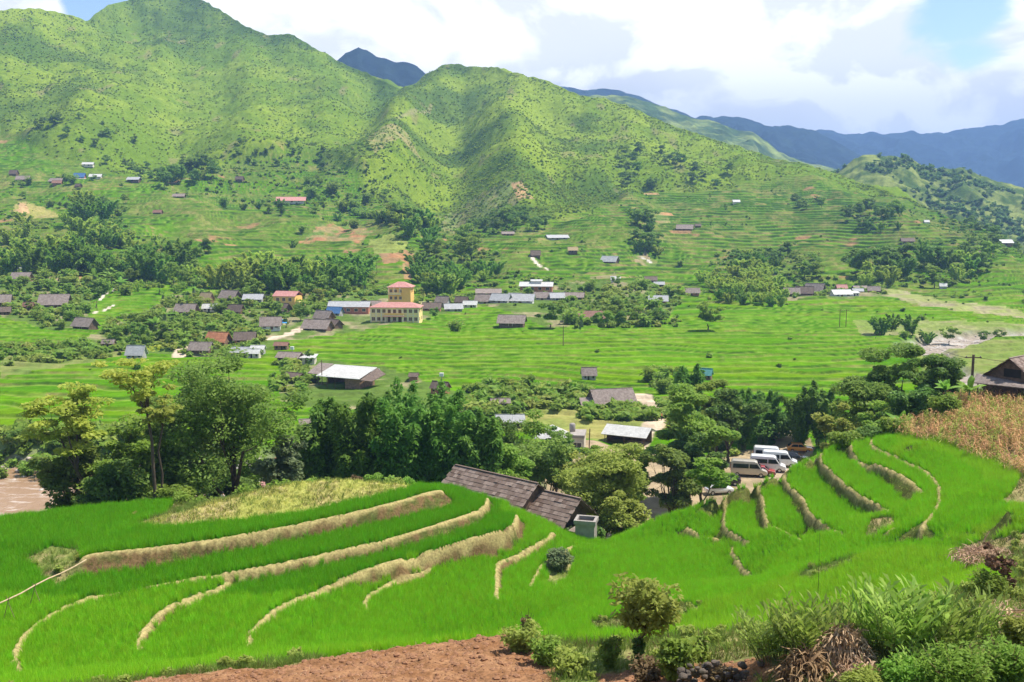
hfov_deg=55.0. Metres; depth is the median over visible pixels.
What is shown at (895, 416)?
banana plant
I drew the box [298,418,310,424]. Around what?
shed
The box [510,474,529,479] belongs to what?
leafy tree
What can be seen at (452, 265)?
bamboo clump
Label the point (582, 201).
light scrub
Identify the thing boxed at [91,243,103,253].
bamboo clump
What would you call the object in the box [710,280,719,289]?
bamboo clump
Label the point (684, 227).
house
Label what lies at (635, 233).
broadleaf tree
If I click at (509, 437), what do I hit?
leafy tree
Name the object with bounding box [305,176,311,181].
broadleaf tree
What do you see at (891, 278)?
bamboo clump
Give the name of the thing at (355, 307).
school wing
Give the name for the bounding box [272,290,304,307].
guest house
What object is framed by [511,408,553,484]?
leafy tree
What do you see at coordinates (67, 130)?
broadleaf tree
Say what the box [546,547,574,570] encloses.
shrub
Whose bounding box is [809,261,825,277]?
broadleaf tree
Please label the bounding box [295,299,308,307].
bush
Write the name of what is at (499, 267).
bamboo clump
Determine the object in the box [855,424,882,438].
shrub
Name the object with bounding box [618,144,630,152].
broadleaf tree
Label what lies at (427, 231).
bamboo clump
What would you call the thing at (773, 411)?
giant bamboo
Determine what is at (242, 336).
house
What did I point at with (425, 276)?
bamboo clump
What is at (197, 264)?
broadleaf tree
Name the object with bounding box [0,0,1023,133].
sky
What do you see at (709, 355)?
terrace scrub
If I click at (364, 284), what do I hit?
banana plant
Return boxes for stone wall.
[676,659,764,681]
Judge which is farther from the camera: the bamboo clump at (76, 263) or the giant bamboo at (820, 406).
the bamboo clump at (76, 263)
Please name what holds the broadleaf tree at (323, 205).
on the hillside
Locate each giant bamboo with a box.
[293,422,332,481]
[303,396,340,478]
[314,397,356,479]
[325,390,389,480]
[368,376,441,482]
[377,389,391,437]
[411,397,430,482]
[418,379,476,483]
[457,409,504,472]
[672,365,691,411]
[689,363,705,414]
[729,387,762,450]
[752,388,782,443]
[777,393,822,443]
[800,379,841,446]
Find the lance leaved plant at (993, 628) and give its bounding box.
[953,594,1014,644]
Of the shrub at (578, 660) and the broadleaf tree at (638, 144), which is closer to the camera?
the shrub at (578, 660)
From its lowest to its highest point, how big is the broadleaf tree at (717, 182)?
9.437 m
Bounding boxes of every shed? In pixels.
[250,345,266,354]
[273,342,289,349]
[274,351,303,359]
[285,371,303,381]
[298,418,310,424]
[299,354,317,364]
[408,372,419,381]
[429,380,451,393]
[490,398,510,405]
[495,414,524,427]
[700,368,713,379]
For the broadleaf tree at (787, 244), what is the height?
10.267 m
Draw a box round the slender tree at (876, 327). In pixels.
[873,322,880,333]
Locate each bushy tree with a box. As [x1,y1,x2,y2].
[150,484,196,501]
[250,433,307,486]
[572,525,605,538]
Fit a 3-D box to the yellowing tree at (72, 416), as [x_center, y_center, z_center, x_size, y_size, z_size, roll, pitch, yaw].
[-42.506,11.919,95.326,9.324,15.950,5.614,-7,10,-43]
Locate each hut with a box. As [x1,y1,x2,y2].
[8,170,18,175]
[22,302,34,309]
[51,180,62,185]
[73,173,86,177]
[74,183,82,187]
[82,162,94,166]
[88,174,102,178]
[100,339,116,346]
[126,177,141,182]
[152,210,163,213]
[172,194,186,197]
[234,176,244,181]
[501,231,514,235]
[530,250,540,258]
[568,247,577,253]
[580,367,597,380]
[644,276,657,282]
[653,281,664,286]
[835,284,847,288]
[851,288,863,291]
[851,291,859,295]
[899,238,914,242]
[938,283,947,288]
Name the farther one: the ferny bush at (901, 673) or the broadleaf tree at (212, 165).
the broadleaf tree at (212, 165)
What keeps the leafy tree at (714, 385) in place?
on the hillside
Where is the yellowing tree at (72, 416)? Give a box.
[15,381,114,493]
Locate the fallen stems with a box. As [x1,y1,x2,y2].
[982,609,1023,620]
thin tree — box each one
[91,345,179,499]
[135,383,183,498]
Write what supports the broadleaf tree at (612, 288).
on the hillside
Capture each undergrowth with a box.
[0,138,980,466]
[188,475,394,501]
[961,386,982,395]
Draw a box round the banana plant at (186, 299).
[183,294,193,302]
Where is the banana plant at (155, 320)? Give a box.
[143,316,159,329]
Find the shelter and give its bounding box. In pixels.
[601,423,656,446]
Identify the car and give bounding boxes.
[704,485,733,495]
[722,473,740,485]
[754,465,775,476]
[786,442,812,451]
[786,450,807,461]
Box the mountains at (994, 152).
[816,119,1023,187]
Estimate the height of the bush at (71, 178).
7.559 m
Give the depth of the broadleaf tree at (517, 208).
742.43 m
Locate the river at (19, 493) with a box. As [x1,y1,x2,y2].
[0,468,204,514]
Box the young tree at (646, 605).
[606,572,683,645]
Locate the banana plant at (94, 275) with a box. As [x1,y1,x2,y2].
[81,268,104,284]
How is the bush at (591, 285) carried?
on the hillside
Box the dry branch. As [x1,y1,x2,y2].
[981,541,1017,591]
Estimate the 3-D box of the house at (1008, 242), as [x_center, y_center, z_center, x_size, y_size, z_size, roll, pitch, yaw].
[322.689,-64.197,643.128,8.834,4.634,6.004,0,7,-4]
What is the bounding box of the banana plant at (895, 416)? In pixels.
[877,410,910,420]
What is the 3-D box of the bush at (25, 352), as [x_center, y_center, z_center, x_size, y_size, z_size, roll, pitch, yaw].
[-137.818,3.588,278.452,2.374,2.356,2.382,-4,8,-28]
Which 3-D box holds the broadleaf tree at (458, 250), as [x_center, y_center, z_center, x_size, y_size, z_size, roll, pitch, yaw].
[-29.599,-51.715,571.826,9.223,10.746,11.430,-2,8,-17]
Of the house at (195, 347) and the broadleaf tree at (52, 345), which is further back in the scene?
the broadleaf tree at (52, 345)
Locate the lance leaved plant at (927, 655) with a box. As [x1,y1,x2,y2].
[884,636,952,681]
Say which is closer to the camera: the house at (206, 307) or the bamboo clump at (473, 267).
the house at (206, 307)
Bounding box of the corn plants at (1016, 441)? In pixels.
[891,389,1023,475]
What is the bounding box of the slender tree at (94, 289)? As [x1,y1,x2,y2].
[88,280,103,307]
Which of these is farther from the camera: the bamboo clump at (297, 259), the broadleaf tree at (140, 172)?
the broadleaf tree at (140, 172)
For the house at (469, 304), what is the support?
on the hillside
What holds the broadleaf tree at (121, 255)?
on the hillside
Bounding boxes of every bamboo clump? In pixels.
[0,228,16,243]
[0,247,10,259]
[0,251,18,273]
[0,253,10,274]
[2,228,22,240]
[9,236,30,247]
[12,212,33,226]
[12,237,56,269]
[13,223,33,237]
[14,248,45,273]
[18,237,34,243]
[23,233,70,267]
[45,246,72,272]
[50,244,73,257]
[53,252,84,271]
[58,212,74,224]
[59,235,94,252]
[62,243,83,264]
[64,216,98,238]
[65,230,77,242]
[66,244,101,271]
[67,189,95,209]
[67,199,99,221]
[70,192,92,210]
[74,196,101,215]
[76,251,114,272]
[84,228,112,246]
[85,237,101,247]
[86,220,121,245]
[90,197,120,219]
[90,257,120,277]
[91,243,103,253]
[93,222,123,230]
[96,220,122,225]
[98,218,122,224]
[100,228,123,247]
[103,258,131,272]
[113,232,136,247]
[119,233,135,247]
[125,249,163,280]
[127,241,159,257]
[130,239,144,247]
[130,279,142,291]
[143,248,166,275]
[144,253,178,280]
[152,235,166,244]
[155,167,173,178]
[164,237,203,270]
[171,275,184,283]
[181,263,197,276]
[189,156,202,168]
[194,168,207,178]
[196,262,232,289]
[226,259,261,287]
[232,252,263,267]
[234,257,268,279]
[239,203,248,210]
[247,249,284,280]
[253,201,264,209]
[258,260,278,288]
[259,264,294,291]
[266,263,300,290]
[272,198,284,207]
[273,256,292,266]
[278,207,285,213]
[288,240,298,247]
[291,254,314,270]
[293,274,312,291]
[295,258,325,286]
[314,255,338,277]
[316,260,357,291]
[318,253,352,270]
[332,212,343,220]
[338,249,380,282]
[340,256,373,286]
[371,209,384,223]
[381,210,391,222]
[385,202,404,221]
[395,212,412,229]
[400,216,418,237]
[403,250,429,266]
[404,262,427,278]
[411,265,429,280]
[414,208,435,227]
[414,272,438,288]
[415,255,442,271]
[419,234,438,250]
[420,226,441,242]
[423,213,443,227]
[424,224,441,234]
[424,265,455,290]
[427,273,455,294]
[434,268,462,285]
[437,273,462,294]
[441,261,459,269]
[452,266,471,284]
[455,268,472,287]
[462,261,478,275]
[473,259,497,275]
[477,269,489,280]
[493,260,507,275]
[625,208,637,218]
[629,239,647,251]
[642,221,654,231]
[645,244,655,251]
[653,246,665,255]
[693,269,711,282]
[701,270,717,280]
[703,273,723,282]
[704,278,717,288]
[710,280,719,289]
[712,277,731,289]
[712,288,723,299]
[713,273,735,279]
[719,288,727,300]
[721,282,735,289]
[722,292,736,303]
[724,265,744,279]
[727,288,742,300]
[732,259,752,268]
[733,283,745,291]
[735,293,746,304]
[737,274,757,283]
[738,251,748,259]
[738,271,750,278]
[739,257,762,269]
[739,267,760,271]
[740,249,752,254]
[740,278,760,291]
[740,281,755,291]
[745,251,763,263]
[746,292,756,302]
[748,284,761,292]
[749,266,770,273]
[750,271,764,279]
[755,255,769,264]
[756,262,779,275]
[756,277,773,284]
[757,281,778,292]
[757,291,770,303]
[761,271,771,281]
[764,296,777,306]
[766,275,786,285]
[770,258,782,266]
[771,288,789,296]
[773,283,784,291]
[773,296,786,306]
[842,204,855,213]
[857,273,875,285]
[862,260,888,280]
[867,316,892,335]
[872,221,887,231]
[876,265,901,285]
[882,313,900,330]
[892,221,902,228]
[893,257,920,277]
[895,204,905,213]
[896,313,920,334]
[908,238,934,265]
[921,331,937,344]
[934,248,960,269]
[946,262,973,280]
[956,245,976,254]
[957,249,979,264]
[957,254,980,277]
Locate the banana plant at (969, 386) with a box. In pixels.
[957,375,985,398]
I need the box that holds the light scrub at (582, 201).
[0,0,927,233]
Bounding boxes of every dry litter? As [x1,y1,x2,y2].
[943,531,1013,567]
[971,594,1023,632]
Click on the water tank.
(586, 525)
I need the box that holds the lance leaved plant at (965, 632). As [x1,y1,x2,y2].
[907,576,1002,659]
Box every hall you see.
[308,363,385,388]
[519,279,553,291]
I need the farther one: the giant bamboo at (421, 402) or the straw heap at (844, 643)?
the giant bamboo at (421, 402)
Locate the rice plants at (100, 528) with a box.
[0,480,515,599]
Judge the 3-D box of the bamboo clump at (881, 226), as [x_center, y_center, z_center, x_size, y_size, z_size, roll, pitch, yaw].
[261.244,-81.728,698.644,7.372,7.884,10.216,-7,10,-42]
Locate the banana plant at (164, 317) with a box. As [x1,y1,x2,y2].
[158,307,176,320]
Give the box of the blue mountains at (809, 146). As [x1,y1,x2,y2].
[560,86,859,169]
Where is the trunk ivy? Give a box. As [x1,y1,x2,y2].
[631,637,647,661]
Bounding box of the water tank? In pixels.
[574,514,598,538]
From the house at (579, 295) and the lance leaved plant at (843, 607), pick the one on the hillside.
the house at (579, 295)
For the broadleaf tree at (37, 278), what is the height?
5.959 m
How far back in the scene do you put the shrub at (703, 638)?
30.63 m
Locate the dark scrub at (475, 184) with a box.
[0,0,925,233]
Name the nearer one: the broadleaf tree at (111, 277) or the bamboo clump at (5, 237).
the broadleaf tree at (111, 277)
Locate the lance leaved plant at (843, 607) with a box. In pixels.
[827,582,880,638]
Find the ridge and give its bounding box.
[588,95,839,170]
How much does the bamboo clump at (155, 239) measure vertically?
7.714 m
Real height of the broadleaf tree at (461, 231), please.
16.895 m
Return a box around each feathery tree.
[125,379,214,498]
[131,344,313,498]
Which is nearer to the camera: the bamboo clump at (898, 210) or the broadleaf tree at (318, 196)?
the bamboo clump at (898, 210)
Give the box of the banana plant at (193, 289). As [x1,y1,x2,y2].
[185,284,197,292]
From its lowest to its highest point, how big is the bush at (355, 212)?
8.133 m
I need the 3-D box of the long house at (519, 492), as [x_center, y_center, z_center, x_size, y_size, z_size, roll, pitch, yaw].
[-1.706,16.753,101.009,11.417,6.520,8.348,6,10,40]
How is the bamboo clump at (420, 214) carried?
on the hillside
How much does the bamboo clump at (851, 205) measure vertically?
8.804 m
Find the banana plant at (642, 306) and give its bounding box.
[637,303,647,312]
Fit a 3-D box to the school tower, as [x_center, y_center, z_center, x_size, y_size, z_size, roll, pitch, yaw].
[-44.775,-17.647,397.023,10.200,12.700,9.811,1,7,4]
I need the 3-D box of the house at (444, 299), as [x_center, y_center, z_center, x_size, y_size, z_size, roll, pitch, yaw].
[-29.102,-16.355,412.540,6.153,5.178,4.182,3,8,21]
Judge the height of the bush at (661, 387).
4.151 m
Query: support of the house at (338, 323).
on the hillside
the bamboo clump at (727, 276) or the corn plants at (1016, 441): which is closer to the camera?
the corn plants at (1016, 441)
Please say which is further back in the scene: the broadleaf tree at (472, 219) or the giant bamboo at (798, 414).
the broadleaf tree at (472, 219)
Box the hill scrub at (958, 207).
[831,152,1023,252]
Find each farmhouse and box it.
[579,387,637,405]
[974,355,1023,399]
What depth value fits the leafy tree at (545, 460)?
119.22 m
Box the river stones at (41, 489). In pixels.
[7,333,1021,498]
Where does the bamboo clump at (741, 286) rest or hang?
on the hillside
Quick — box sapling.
[684,456,739,504]
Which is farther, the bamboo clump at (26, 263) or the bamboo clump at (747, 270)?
the bamboo clump at (747, 270)
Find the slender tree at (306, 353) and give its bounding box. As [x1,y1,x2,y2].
[304,349,314,363]
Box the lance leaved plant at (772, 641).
[731,605,797,663]
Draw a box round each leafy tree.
[25,431,101,509]
[71,457,152,506]
[76,412,161,498]
[193,429,224,499]
[206,441,268,489]
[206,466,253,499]
[490,405,539,468]
[494,443,534,477]
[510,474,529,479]
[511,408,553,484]
[517,430,576,490]
[543,425,580,491]
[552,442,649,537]
[554,448,599,515]
[578,445,601,477]
[598,489,653,537]
[622,451,652,502]
[640,443,702,512]
[643,382,741,507]
[667,431,728,502]
[685,379,742,451]
[697,388,771,462]
[751,400,809,439]
[811,402,859,449]
[828,396,895,434]
[830,342,960,419]
[857,399,908,429]
[887,384,938,421]
[898,355,967,395]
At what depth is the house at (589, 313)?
360.88 m
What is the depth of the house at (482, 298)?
422.55 m
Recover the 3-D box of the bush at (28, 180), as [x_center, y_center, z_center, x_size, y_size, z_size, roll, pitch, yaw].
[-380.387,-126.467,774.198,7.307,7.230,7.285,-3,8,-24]
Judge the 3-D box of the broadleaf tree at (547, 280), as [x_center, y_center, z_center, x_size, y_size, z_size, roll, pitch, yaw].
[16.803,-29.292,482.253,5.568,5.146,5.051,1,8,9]
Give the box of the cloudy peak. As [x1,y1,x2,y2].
[337,47,424,86]
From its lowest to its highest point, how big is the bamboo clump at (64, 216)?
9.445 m
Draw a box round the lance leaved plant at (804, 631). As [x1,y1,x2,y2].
[759,584,853,656]
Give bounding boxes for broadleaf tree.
[0,275,6,283]
[0,276,17,288]
[4,428,23,446]
[11,280,23,287]
[17,180,25,187]
[18,191,26,196]
[31,276,44,287]
[31,311,42,318]
[33,118,42,128]
[45,115,59,123]
[49,342,59,349]
[49,439,66,451]
[54,113,64,123]
[59,276,72,282]
[61,202,70,209]
[62,125,70,135]
[63,283,73,290]
[66,272,78,285]
[67,311,77,321]
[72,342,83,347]
[80,276,92,287]
[99,195,109,202]
[101,155,110,162]
[101,275,115,282]
[103,128,114,134]
[107,326,123,339]
[118,247,132,257]
[119,205,128,211]
[120,158,129,164]
[120,194,129,199]
[123,268,140,280]
[125,162,136,172]
[125,334,141,344]
[126,312,144,323]
[127,322,147,336]
[130,136,137,143]
[137,168,144,174]
[141,334,153,343]
[143,170,153,178]
[154,322,172,335]
[156,170,172,186]
[159,261,185,283]
[162,332,175,343]
[166,163,186,182]
[168,285,184,295]
[175,319,200,339]
[178,155,193,168]
[178,270,192,285]
[183,259,202,277]
[188,168,201,182]
[188,293,203,302]
[193,153,213,169]
[193,298,202,306]
[197,238,214,252]
[203,298,212,302]
[207,160,222,178]
[218,301,232,308]
[241,278,264,293]
[246,273,262,282]
[263,203,273,213]
[272,158,280,164]
[274,201,287,209]
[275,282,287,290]
[289,281,310,293]
[293,303,310,319]
[303,283,316,294]
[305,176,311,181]
[306,179,319,186]
[307,206,319,217]
[312,176,322,182]
[312,275,331,288]
[312,288,326,298]
[316,193,326,200]
[320,201,327,209]
[331,276,350,294]
[345,193,352,198]
[381,188,389,194]
[385,211,396,221]
[389,199,411,222]
[402,206,417,216]
[411,216,422,233]
[420,281,433,296]
[424,239,442,257]
[429,307,438,315]
[452,223,476,241]
[453,243,466,254]
[456,236,483,260]
[462,233,481,246]
[466,217,477,226]
[471,216,489,232]
[488,217,503,230]
[489,208,502,221]
[497,203,509,208]
[500,206,515,219]
[504,211,516,223]
[511,217,521,227]
[512,206,521,216]
[515,210,529,222]
[519,205,532,215]
[527,216,543,231]
[534,302,564,327]
[538,214,551,224]
[542,276,551,281]
[590,312,603,325]
[595,310,614,325]
[601,284,618,292]
[604,290,616,299]
[611,275,622,286]
[611,287,624,295]
[611,303,624,317]
[614,310,629,322]
[616,155,626,164]
[617,179,628,187]
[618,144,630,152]
[621,161,631,169]
[621,170,635,180]
[626,299,640,306]
[626,305,645,319]
[627,151,638,161]
[627,228,642,240]
[628,209,644,226]
[630,141,644,151]
[631,161,642,174]
[635,295,644,302]
[638,206,660,223]
[638,232,656,251]
[647,232,664,243]
[647,307,668,320]
[648,176,659,188]
[654,145,665,155]
[662,155,670,161]
[667,151,679,164]
[668,366,679,374]
[671,285,690,295]
[674,153,686,165]
[688,161,701,173]
[688,172,698,183]
[696,301,725,329]
[698,169,710,177]
[710,179,721,185]
[722,161,736,173]
[726,252,743,263]
[731,248,742,257]
[758,246,774,256]
[766,250,784,260]
[775,246,786,256]
[778,241,796,252]
[787,251,800,258]
[790,193,801,201]
[793,257,804,266]
[796,260,812,276]
[797,199,806,206]
[807,253,821,261]
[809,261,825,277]
[811,195,821,203]
[815,197,826,207]
[839,207,855,221]
[839,248,859,267]
[844,248,880,273]
[851,201,864,212]
[854,218,865,226]
[862,198,875,214]
[864,216,878,230]
[868,244,902,272]
[872,203,885,215]
[876,207,897,218]
[886,199,901,214]
[892,242,915,260]
[920,244,945,263]
[924,265,948,287]
[937,217,946,223]
[939,326,961,344]
[947,219,957,224]
[948,238,956,244]
[957,225,967,230]
[957,241,968,247]
[966,215,977,222]
[966,222,973,230]
[966,236,977,245]
[971,251,997,269]
[972,240,999,262]
[973,222,983,230]
[977,236,990,245]
[977,330,990,339]
[984,223,996,232]
[987,230,999,241]
[989,225,1000,232]
[990,234,1004,248]
[992,329,1006,336]
[1000,247,1011,252]
[1013,240,1020,246]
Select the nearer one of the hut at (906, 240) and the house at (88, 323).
the house at (88, 323)
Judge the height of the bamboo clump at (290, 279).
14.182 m
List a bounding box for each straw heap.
[762,641,834,681]
[814,620,879,668]
[827,656,891,681]
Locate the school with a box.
[369,302,423,322]
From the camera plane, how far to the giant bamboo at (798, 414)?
172.10 m
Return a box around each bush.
[0,351,7,359]
[0,463,10,478]
[1,347,10,355]
[16,275,30,284]
[17,461,33,475]
[21,350,29,356]
[24,176,33,183]
[37,269,51,278]
[38,278,57,288]
[38,342,51,349]
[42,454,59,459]
[43,314,51,320]
[44,198,55,206]
[56,320,66,328]
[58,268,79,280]
[61,173,72,181]
[61,303,74,310]
[66,174,79,183]
[69,309,82,316]
[77,301,95,312]
[80,339,94,346]
[89,277,115,293]
[103,267,124,283]
[114,208,123,215]
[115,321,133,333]
[117,282,133,295]
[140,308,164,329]
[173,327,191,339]
[178,281,187,288]
[209,301,221,311]
[214,196,230,207]
[269,300,283,309]
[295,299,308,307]
[297,225,306,231]
[306,186,317,196]
[312,302,323,310]
[324,181,342,193]
[335,200,348,211]
[347,199,361,210]
[347,218,361,228]
[351,207,363,215]
[358,192,373,202]
[359,209,368,218]
[366,210,374,218]
[446,318,465,331]
[509,393,517,400]
[559,307,585,324]
[585,280,597,290]
[597,300,617,317]
[608,295,624,306]
[615,400,631,405]
[615,405,632,413]
[632,275,651,290]
[637,294,663,312]
[637,313,653,327]
[639,364,658,382]
[649,377,672,393]
[651,371,664,383]
[658,364,670,378]
[664,284,676,295]
[676,260,684,265]
[838,663,883,681]
[874,652,939,681]
[898,330,909,338]
[914,637,1006,681]
[965,567,1012,598]
[976,631,1023,681]
[1000,612,1023,646]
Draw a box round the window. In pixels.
[572,442,581,447]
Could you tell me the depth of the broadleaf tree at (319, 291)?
406.23 m
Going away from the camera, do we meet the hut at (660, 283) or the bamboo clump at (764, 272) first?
the hut at (660, 283)
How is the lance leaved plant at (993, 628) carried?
on the rice terraces
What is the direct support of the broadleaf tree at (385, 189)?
on the hillside
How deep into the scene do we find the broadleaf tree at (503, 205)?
751.97 m
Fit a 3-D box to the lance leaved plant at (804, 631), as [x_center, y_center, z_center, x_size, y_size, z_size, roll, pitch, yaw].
[8.228,7.920,27.427,2.663,1.849,1.967,0,7,0]
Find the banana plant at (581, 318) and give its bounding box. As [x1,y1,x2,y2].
[577,315,585,326]
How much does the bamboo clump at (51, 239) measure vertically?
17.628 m
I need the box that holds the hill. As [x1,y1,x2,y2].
[838,155,1023,252]
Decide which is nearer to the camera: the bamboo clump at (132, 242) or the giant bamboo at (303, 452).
the giant bamboo at (303, 452)
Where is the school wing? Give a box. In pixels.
[327,301,371,313]
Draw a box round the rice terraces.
[2,402,1023,681]
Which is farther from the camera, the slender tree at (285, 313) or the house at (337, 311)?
the house at (337, 311)
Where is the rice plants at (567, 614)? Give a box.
[0,432,1023,681]
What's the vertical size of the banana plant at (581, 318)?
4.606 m
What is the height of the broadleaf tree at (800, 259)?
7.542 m
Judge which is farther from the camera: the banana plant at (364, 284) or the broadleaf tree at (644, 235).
the broadleaf tree at (644, 235)
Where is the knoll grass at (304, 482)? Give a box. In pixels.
[142,459,1010,566]
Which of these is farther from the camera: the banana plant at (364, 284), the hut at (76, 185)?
the hut at (76, 185)
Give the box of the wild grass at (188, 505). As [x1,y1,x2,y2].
[20,399,1023,681]
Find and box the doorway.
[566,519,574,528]
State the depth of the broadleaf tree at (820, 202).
813.24 m
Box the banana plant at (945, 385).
[934,379,962,394]
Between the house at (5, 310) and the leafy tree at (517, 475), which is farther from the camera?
the house at (5, 310)
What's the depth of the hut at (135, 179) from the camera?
782.43 m
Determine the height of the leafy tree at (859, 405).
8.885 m
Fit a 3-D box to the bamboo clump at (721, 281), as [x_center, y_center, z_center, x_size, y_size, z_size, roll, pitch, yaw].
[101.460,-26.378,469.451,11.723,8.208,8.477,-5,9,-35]
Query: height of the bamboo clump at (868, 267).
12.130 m
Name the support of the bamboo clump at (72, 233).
on the hillside
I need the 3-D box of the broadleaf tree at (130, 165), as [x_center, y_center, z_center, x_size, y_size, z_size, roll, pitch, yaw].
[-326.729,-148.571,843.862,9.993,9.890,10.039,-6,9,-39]
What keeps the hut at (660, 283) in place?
on the hillside
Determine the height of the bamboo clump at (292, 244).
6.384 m
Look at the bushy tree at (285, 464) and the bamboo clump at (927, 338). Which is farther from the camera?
the bamboo clump at (927, 338)
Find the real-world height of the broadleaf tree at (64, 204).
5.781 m
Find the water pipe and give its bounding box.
[0,559,86,620]
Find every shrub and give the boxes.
[172,490,194,502]
[350,475,363,479]
[362,472,382,481]
[385,477,404,482]
[403,476,414,484]
[498,615,542,654]
[520,610,531,630]
[525,634,562,666]
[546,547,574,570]
[553,644,590,677]
[598,632,622,669]
[625,653,663,681]
[655,633,704,681]
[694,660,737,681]
[696,629,709,663]
[827,430,864,447]
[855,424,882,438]
[879,417,905,433]
[927,392,961,420]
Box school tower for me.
[386,282,414,301]
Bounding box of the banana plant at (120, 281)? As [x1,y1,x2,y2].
[115,276,128,290]
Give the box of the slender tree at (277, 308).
[273,301,281,315]
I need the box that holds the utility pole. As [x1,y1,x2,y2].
[965,354,981,376]
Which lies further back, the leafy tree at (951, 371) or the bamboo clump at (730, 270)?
the bamboo clump at (730, 270)
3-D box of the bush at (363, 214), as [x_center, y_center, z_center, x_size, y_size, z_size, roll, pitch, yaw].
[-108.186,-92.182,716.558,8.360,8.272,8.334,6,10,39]
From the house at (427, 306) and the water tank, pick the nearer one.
the water tank
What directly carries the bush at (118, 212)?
on the hillside
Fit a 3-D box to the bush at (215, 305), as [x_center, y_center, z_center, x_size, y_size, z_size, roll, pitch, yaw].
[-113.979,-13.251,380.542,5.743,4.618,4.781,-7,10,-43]
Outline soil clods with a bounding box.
[134,634,771,681]
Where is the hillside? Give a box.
[0,0,1023,537]
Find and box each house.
[0,294,13,305]
[0,306,11,314]
[10,272,34,283]
[15,176,30,181]
[36,294,72,307]
[47,178,63,182]
[70,317,100,329]
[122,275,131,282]
[124,345,148,358]
[173,303,200,313]
[187,341,215,355]
[199,292,215,302]
[201,303,217,312]
[205,331,232,345]
[217,290,241,300]
[226,304,245,313]
[229,346,249,356]
[233,331,257,342]
[242,294,264,301]
[245,348,261,357]
[259,316,281,331]
[269,302,293,312]
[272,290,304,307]
[276,197,305,203]
[300,319,334,330]
[312,310,335,318]
[326,306,344,315]
[326,318,343,328]
[365,300,381,305]
[422,302,442,310]
[434,296,450,306]
[441,464,545,510]
[443,303,463,311]
[454,296,468,302]
[463,300,477,307]
[474,294,492,303]
[475,288,501,293]
[489,293,511,302]
[496,314,526,327]
[509,293,535,303]
[527,488,598,532]
[533,291,551,299]
[534,423,585,456]
[544,235,569,239]
[548,292,565,299]
[565,292,584,299]
[577,310,605,322]
[600,256,620,263]
[648,295,668,303]
[676,224,693,230]
[685,287,699,295]
[783,287,800,295]
[795,286,813,295]
[805,283,825,291]
[828,289,853,296]
[850,285,866,288]
[867,286,880,292]
[999,239,1013,246]
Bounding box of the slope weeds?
[8,530,1023,681]
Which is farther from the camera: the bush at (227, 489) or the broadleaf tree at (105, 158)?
the broadleaf tree at (105, 158)
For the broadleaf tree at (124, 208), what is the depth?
689.72 m
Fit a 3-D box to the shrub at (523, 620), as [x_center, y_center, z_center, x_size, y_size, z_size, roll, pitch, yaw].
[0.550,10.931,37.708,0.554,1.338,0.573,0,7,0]
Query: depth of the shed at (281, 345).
294.20 m
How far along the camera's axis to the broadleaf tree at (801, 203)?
809.28 m
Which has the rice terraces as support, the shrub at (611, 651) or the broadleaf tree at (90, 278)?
the shrub at (611, 651)
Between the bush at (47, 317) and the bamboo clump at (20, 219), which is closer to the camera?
the bush at (47, 317)
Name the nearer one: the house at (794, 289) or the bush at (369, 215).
the house at (794, 289)
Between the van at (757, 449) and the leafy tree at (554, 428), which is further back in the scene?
the van at (757, 449)
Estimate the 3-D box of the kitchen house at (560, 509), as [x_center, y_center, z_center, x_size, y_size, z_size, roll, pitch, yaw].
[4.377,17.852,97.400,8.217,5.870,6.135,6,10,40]
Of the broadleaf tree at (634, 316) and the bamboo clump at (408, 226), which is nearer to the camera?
the broadleaf tree at (634, 316)
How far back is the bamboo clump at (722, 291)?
432.72 m
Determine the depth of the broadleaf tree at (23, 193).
726.88 m
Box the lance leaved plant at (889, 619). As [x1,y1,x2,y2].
[847,572,957,658]
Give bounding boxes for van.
[730,458,767,477]
[750,453,785,472]
[753,445,779,453]
[762,449,796,466]
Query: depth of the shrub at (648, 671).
30.41 m
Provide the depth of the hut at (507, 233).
675.69 m
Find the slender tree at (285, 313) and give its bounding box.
[282,308,290,324]
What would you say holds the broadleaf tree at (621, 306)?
on the hillside
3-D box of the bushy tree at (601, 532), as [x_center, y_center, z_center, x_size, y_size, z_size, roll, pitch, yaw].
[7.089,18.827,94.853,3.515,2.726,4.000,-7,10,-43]
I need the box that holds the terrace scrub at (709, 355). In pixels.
[2,140,1023,371]
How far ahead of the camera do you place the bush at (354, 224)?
662.23 m
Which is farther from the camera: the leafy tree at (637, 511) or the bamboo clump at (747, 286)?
the bamboo clump at (747, 286)
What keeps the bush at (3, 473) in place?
on the hillside
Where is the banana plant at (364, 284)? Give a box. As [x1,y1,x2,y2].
[361,281,369,288]

